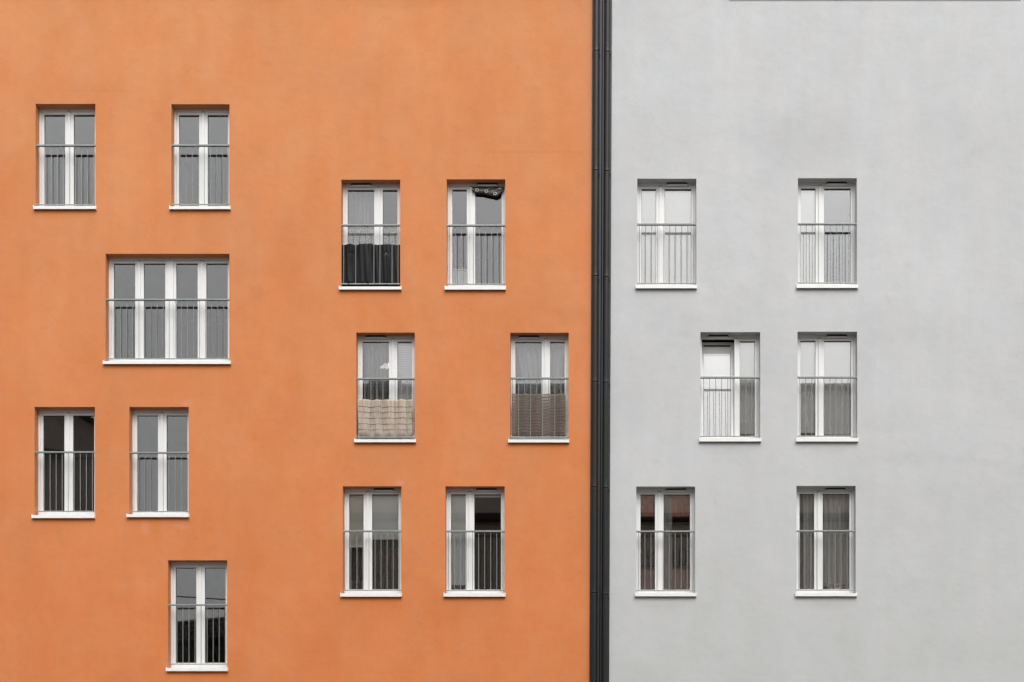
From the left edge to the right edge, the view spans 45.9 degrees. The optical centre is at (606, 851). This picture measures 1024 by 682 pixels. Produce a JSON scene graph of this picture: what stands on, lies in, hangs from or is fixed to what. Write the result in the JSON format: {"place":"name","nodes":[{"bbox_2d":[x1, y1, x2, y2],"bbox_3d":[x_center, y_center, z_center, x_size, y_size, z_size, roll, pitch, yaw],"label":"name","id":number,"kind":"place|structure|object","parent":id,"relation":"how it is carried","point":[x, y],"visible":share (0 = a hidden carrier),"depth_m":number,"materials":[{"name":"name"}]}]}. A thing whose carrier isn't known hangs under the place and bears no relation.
{"place":"outdoors","nodes":[
{"label":"outdoors","id":0,"kind":"place"},
{"bbox_2d":[0,0,609,681],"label":"apartment building","id":1,"kind":"structure","parent":0,"point":[196,336],"depth_m":23.50,"materials":[{"name":"paint"}]},
{"bbox_2d":[31,410,94,518],"bbox_3d":[-10.590,-7.595,23.591,1.228,2.188,0.275,0,0,0],"label":"window","id":2,"kind":"structure","parent":1,"relation":"in","point":[68,415],"depth_m":23.67,"materials":[{"name":"white plastic"}]},
{"bbox_2d":[33,109,96,209],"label":"window","id":3,"kind":"structure","parent":1,"relation":"in","point":[69,114],"depth_m":23.67,"materials":[{"name":"white plastic"}]},
{"bbox_2d":[126,410,189,517],"bbox_3d":[-8.747,-7.604,23.591,1.218,2.169,0.275,0,0,0],"label":"window","id":4,"kind":"structure","parent":1,"relation":"in","point":[162,415],"depth_m":23.67,"materials":[{"name":"white plastic"}]},
{"bbox_2d":[103,258,230,364],"bbox_3d":[-8.569,-10.593,23.591,2.490,2.174,0.275,0,0,0],"label":"window","id":5,"kind":"structure","parent":1,"relation":"in","point":[170,264],"depth_m":23.67,"materials":[{"name":"white plastic"}]},
{"bbox_2d":[166,562,227,670],"bbox_3d":[-7.983,-4.605,23.591,1.205,2.177,0.275,0,0,0],"label":"window","id":6,"kind":"structure","parent":1,"relation":"in","point":[200,567],"depth_m":23.67,"materials":[{"name":"white plastic"}]},
{"bbox_2d":[169,109,230,209],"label":"window","id":7,"kind":"structure","parent":1,"relation":"in","point":[203,114],"depth_m":23.67,"materials":[{"name":"white plastic"}]},
{"bbox_2d":[350,495,363,546],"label":"roller blind","id":8,"kind":"object","parent":1,"relation":"attached to","point":[356,515],"visible":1,"depth_m":23.73,"materials":[{"name":"beige fabric"}]},
{"bbox_2d":[350,547,363,588],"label":"curtain","id":9,"kind":"object","parent":1,"relation":"hanging from","point":[360,567],"visible":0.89,"depth_m":23.88,"materials":[{"name":"grey fabric"}]},
{"bbox_2d":[348,229,373,244],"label":"curtain","id":10,"kind":"object","parent":1,"relation":"hanging from","point":[369,236],"visible":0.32,"depth_m":23.80,"materials":[{"name":"white fabric"}]},
{"bbox_2d":[339,183,401,289],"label":"window","id":11,"kind":"structure","parent":1,"relation":"in","point":[378,189],"depth_m":23.67,"materials":[{"name":"white plastic"}]},
{"bbox_2d":[342,243,399,285],"bbox_3d":[-4.600,-11.466,23.529,1.142,0.838,0.060,0,0,0],"label":"tarpaulin","id":12,"kind":"object","parent":1,"relation":"attached to","point":[379,263],"visible":1,"depth_m":23.53,"materials":[{"name":"black plastic"}]},
{"bbox_2d":[340,488,401,596],"bbox_3d":[-4.586,-6.054,23.591,1.198,2.169,0.275,0,0,0],"label":"window","id":13,"kind":"structure","parent":1,"relation":"in","point":[368,494],"depth_m":23.67,"materials":[{"name":"white plastic"}]},
{"bbox_2d":[367,368,388,399],"bbox_3d":[-4.812,-9.116,25.940,0.577,2.415,0.520,0,0,0],"label":"wardrobe","id":14,"kind":"object","parent":1,"relation":"in","point":[378,389],"visible":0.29,"depth_m":25.70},
{"bbox_2d":[380,347,388,369],"bbox_3d":[-4.540,-10.174,24.788,0.243,0.467,0.098,0,0,14],"label":"ceiling lamp","id":15,"kind":"object","parent":1,"relation":"hanging from","point":[385,366],"visible":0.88,"depth_m":24.78,"materials":[{"name":"beige"}]},
{"bbox_2d":[354,335,415,442],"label":"window","id":16,"kind":"structure","parent":1,"relation":"in","point":[393,341],"depth_m":23.67,"materials":[{"name":"white plastic"}]},
{"bbox_2d":[358,399,412,436],"bbox_3d":[-4.317,-8.478,23.533,1.061,0.738,0.058,0,0,0],"label":"reed screen","id":17,"kind":"object","parent":1,"relation":"attached to","point":[382,418],"visible":1,"depth_m":23.52,"materials":[{"name":"wicker"}]},
{"bbox_2d":[373,495,397,539],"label":"roller blind","id":18,"kind":"object","parent":1,"relation":"attached to","point":[385,512],"visible":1,"depth_m":23.73,"materials":[{"name":"grey fabric"}]},
{"bbox_2d":[373,540,397,588],"bbox_3d":[-4.337,-6.069,23.880,0.619,1.923,0.059,0,0,0],"label":"curtain","id":19,"kind":"object","parent":1,"relation":"hanging from","point":[388,580],"visible":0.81,"depth_m":23.88,"materials":[{"name":"grey fabric"}]},
{"bbox_2d":[383,228,396,244],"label":"curtain","id":20,"kind":"object","parent":1,"relation":"hanging from","point":[388,240],"visible":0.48,"depth_m":23.80,"materials":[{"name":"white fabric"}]},
{"bbox_2d":[398,343,411,399],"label":"roller blind","id":21,"kind":"object","parent":1,"relation":"attached to","point":[404,360],"visible":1,"depth_m":23.73,"materials":[{"name":"grey fabric"}]},
{"bbox_2d":[451,495,465,584],"bbox_3d":[-2.909,-6.185,23.753,0.348,1.862,0.062,0,0,0],"label":"roller blind","id":22,"kind":"object","parent":1,"relation":"attached to","point":[458,512],"visible":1,"depth_m":23.73,"materials":[{"name":"grey fabric"}]},
{"bbox_2d":[451,585,465,589],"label":"curtain","id":23,"kind":"object","parent":1,"relation":"hanging from","point":[457,587],"visible":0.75,"depth_m":23.90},
{"bbox_2d":[453,268,466,283],"bbox_3d":[-2.897,-11.299,23.832,0.363,0.511,0.095,0,0,0],"label":"radiator","id":24,"kind":"object","parent":1,"relation":"attached to","point":[458,276],"visible":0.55,"depth_m":23.79,"materials":[{"name":"white metal"}]},
{"bbox_2d":[444,488,505,596],"bbox_3d":[-2.568,-6.054,23.591,1.207,2.169,0.275,0,0,0],"label":"window","id":25,"kind":"structure","parent":1,"relation":"in","point":[470,494],"depth_m":23.67,"materials":[{"name":"white plastic"}]},
{"bbox_2d":[445,183,505,289],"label":"window","id":26,"kind":"structure","parent":1,"relation":"in","point":[471,196],"depth_m":23.67,"materials":[{"name":"white plastic"}]},
{"bbox_2d":[472,186,503,196],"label":"eyelet curtain","id":27,"kind":"object","parent":1,"relation":"hanging from","point":[494,191],"visible":1,"depth_m":23.62,"materials":[{"name":"fabric"}]},
{"bbox_2d":[475,495,500,496],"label":"roller blind","id":28,"kind":"object","parent":1,"relation":"attached to","point":[487,495],"visible":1,"depth_m":23.73,"materials":[{"name":"grey fabric"}]},
{"bbox_2d":[516,343,540,436],"bbox_3d":[-1.499,-9.107,23.860,0.616,1.909,0.088,0,0,0],"label":"curtain","id":29,"kind":"object","parent":1,"relation":"hanging from","point":[529,356],"visible":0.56,"depth_m":23.86,"materials":[{"name":"white fabric"}]},
{"bbox_2d":[516,381,540,411],"bbox_3d":[-1.530,-9.002,23.800,0.556,0.599,0.030,0,0,0],"label":"curtain","id":30,"kind":"object","parent":1,"relation":"hanging from","point":[528,386],"visible":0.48,"depth_m":23.80,"materials":[{"name":"white fabric"}]},
{"bbox_2d":[508,336,568,442],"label":"window","id":31,"kind":"structure","parent":1,"relation":"in","point":[545,341],"depth_m":23.67,"materials":[{"name":"white plastic"}]},
{"bbox_2d":[512,393,565,435],"bbox_3d":[-1.318,-8.529,23.532,1.058,0.845,0.046,0,0,0],"label":"windbreak net","id":32,"kind":"object","parent":1,"relation":"attached to","point":[535,412],"visible":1,"depth_m":23.53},
{"bbox_2d":[550,344,563,436],"bbox_3d":[-0.992,-9.107,23.860,0.383,1.909,0.073,0,0,0],"label":"curtain","id":33,"kind":"object","parent":1,"relation":"hanging from","point":[556,358],"visible":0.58,"depth_m":23.86,"materials":[{"name":"white fabric"}]},
{"bbox_2d":[550,381,563,411],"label":"curtain","id":34,"kind":"object","parent":1,"relation":"hanging from","point":[557,383],"visible":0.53,"depth_m":23.79,"materials":[{"name":"white fabric"}]},
{"label":"ground","id":35,"kind":"structure","parent":0,"visible":0},
{"bbox_2d":[600,0,1023,681],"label":"apartment building","id":36,"kind":"structure","parent":35,"relation":"on","point":[890,132],"depth_m":23.50,"materials":[{"name":"paint"}]},
{"bbox_2d":[641,495,654,516],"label":"curtain","id":37,"kind":"object","parent":36,"relation":"hanging from","point":[647,505],"visible":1,"depth_m":23.76,"materials":[{"name":"brown fabric"}]},
{"bbox_2d":[641,570,654,589],"bbox_3d":[0.817,-5.339,23.872,0.385,0.498,0.025,0,0,0],"label":"wooden board","id":38,"kind":"object","parent":36,"relation":"attached to","point":[647,579],"visible":0.56,"depth_m":23.86,"materials":[{"name":"brown wood"}]},
{"bbox_2d":[642,191,655,284],"bbox_3d":[0.837,-12.105,23.753,0.347,2.038,0.062,0,0,0],"label":"roller blind","id":39,"kind":"object","parent":36,"relation":"attached to","point":[648,206],"visible":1,"depth_m":23.73,"materials":[{"name":"white fabric"}]},
{"bbox_2d":[635,488,695,595],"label":"window","id":40,"kind":"structure","parent":36,"relation":"in","point":[659,494],"depth_m":23.67,"materials":[{"name":"white plastic"}]},
{"bbox_2d":[636,182,696,288],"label":"window","id":41,"kind":"structure","parent":36,"relation":"in","point":[660,188],"depth_m":23.67,"materials":[{"name":"white plastic"}]},
{"bbox_2d":[664,495,671,589],"bbox_3d":[1.194,-6.089,23.728,0.210,1.870,0.027,0,0,0],"label":"curtain","id":42,"kind":"object","parent":36,"relation":"hanging from","point":[668,543],"visible":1,"depth_m":23.73,"materials":[{"name":"grey fabric"}]},
{"bbox_2d":[665,191,690,284],"bbox_3d":[1.411,-12.105,23.753,0.583,2.038,0.062,0,0,0],"label":"roller blind","id":43,"kind":"object","parent":36,"relation":"attached to","point":[677,206],"visible":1,"depth_m":23.73,"materials":[{"name":"white fabric"}]},
{"bbox_2d":[667,495,689,516],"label":"curtain","id":44,"kind":"object","parent":36,"relation":"hanging from","point":[680,505],"visible":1,"depth_m":23.76,"materials":[{"name":"brown fabric"}]},
{"bbox_2d":[672,570,689,589],"bbox_3d":[1.389,-5.339,23.872,0.620,0.498,0.025,0,0,0],"label":"wooden board","id":45,"kind":"object","parent":36,"relation":"attached to","point":[679,579],"visible":0.56,"depth_m":23.86,"materials":[{"name":"brown wood"}]},
{"bbox_2d":[704,347,730,435],"bbox_3d":[2.193,-9.047,23.838,0.592,1.904,0.008,0,0,0],"label":"roller blind","id":46,"kind":"object","parent":36,"relation":"attached to","point":[716,361],"visible":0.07,"depth_m":23.84,"materials":[{"name":"white fabric"}]},
{"bbox_2d":[699,335,760,441],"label":"window","id":47,"kind":"structure","parent":36,"relation":"in","point":[734,346],"depth_m":23.67,"materials":[{"name":"white plastic"}]},
{"bbox_2d":[740,343,753,433],"bbox_3d":[2.774,-9.178,23.753,0.352,1.901,0.062,0,0,0],"label":"roller blind","id":48,"kind":"object","parent":36,"relation":"attached to","point":[746,390],"visible":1,"depth_m":23.73,"materials":[{"name":"white fabric"}]},
{"bbox_2d":[800,495,813,588],"bbox_3d":[3.947,-6.095,23.840,0.389,1.947,0.088,0,0,0],"label":"curtain","id":49,"kind":"object","parent":36,"relation":"hanging from","point":[801,542],"visible":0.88,"depth_m":23.83,"materials":[{"name":"grey fabric"}]},
{"bbox_2d":[801,190,814,281],"bbox_3d":[3.974,-12.115,23.753,0.346,2.039,0.062,0,0,0],"label":"roller blind","id":50,"kind":"object","parent":36,"relation":"attached to","point":[807,206],"visible":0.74,"depth_m":23.73,"materials":[{"name":"white fabric"}]},
{"bbox_2d":[801,342,814,432],"bbox_3d":[3.969,-9.194,23.753,0.352,1.885,0.062,0,0,0],"label":"roller blind","id":51,"kind":"object","parent":36,"relation":"attached to","point":[807,358],"visible":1,"depth_m":23.73,"materials":[{"name":"white fabric"}]},
{"bbox_2d":[803,495,813,588],"bbox_3d":[4.017,-6.095,23.800,0.249,1.947,0.059,0,0,0],"label":"curtain","id":52,"kind":"object","parent":36,"relation":"hanging from","point":[808,503],"visible":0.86,"depth_m":23.79,"materials":[{"name":"grey fabric"}]},
{"bbox_2d":[795,488,856,596],"bbox_3d":[4.291,-6.062,23.591,1.206,2.169,0.275,0,0,0],"label":"window","id":53,"kind":"structure","parent":36,"relation":"in","point":[818,493],"depth_m":23.67,"materials":[{"name":"white plastic"}]},
{"bbox_2d":[796,182,857,288],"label":"window","id":54,"kind":"structure","parent":36,"relation":"in","point":[819,188],"depth_m":23.67,"materials":[{"name":"white plastic"}]},
{"bbox_2d":[796,334,858,441],"bbox_3d":[4.311,-9.076,23.591,1.215,2.165,0.275,0,0,0],"label":"window","id":55,"kind":"structure","parent":36,"relation":"in","point":[819,340],"depth_m":23.67,"materials":[{"name":"white plastic"}]},
{"bbox_2d":[823,495,848,588],"bbox_3d":[4.527,-6.095,23.822,0.635,1.947,0.102,0,0,0],"label":"curtain","id":56,"kind":"object","parent":36,"relation":"hanging from","point":[835,544],"visible":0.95,"depth_m":23.82,"materials":[{"name":"grey fabric"}]},
{"bbox_2d":[824,342,849,434],"bbox_3d":[4.550,-9.178,23.753,0.591,1.917,0.062,0,0,0],"label":"roller blind","id":57,"kind":"object","parent":36,"relation":"attached to","point":[836,395],"visible":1,"depth_m":23.73,"materials":[{"name":"white fabric"}]},
{"bbox_2d":[834,583,840,588],"bbox_3d":[4.560,-5.235,23.754,0.124,0.139,0.062,0,0,0],"label":"cardboard box","id":58,"kind":"object","parent":36,"relation":"on","point":[837,585],"visible":0.88,"depth_m":23.73,"materials":[{"name":"beige cardboard"}]}
]}

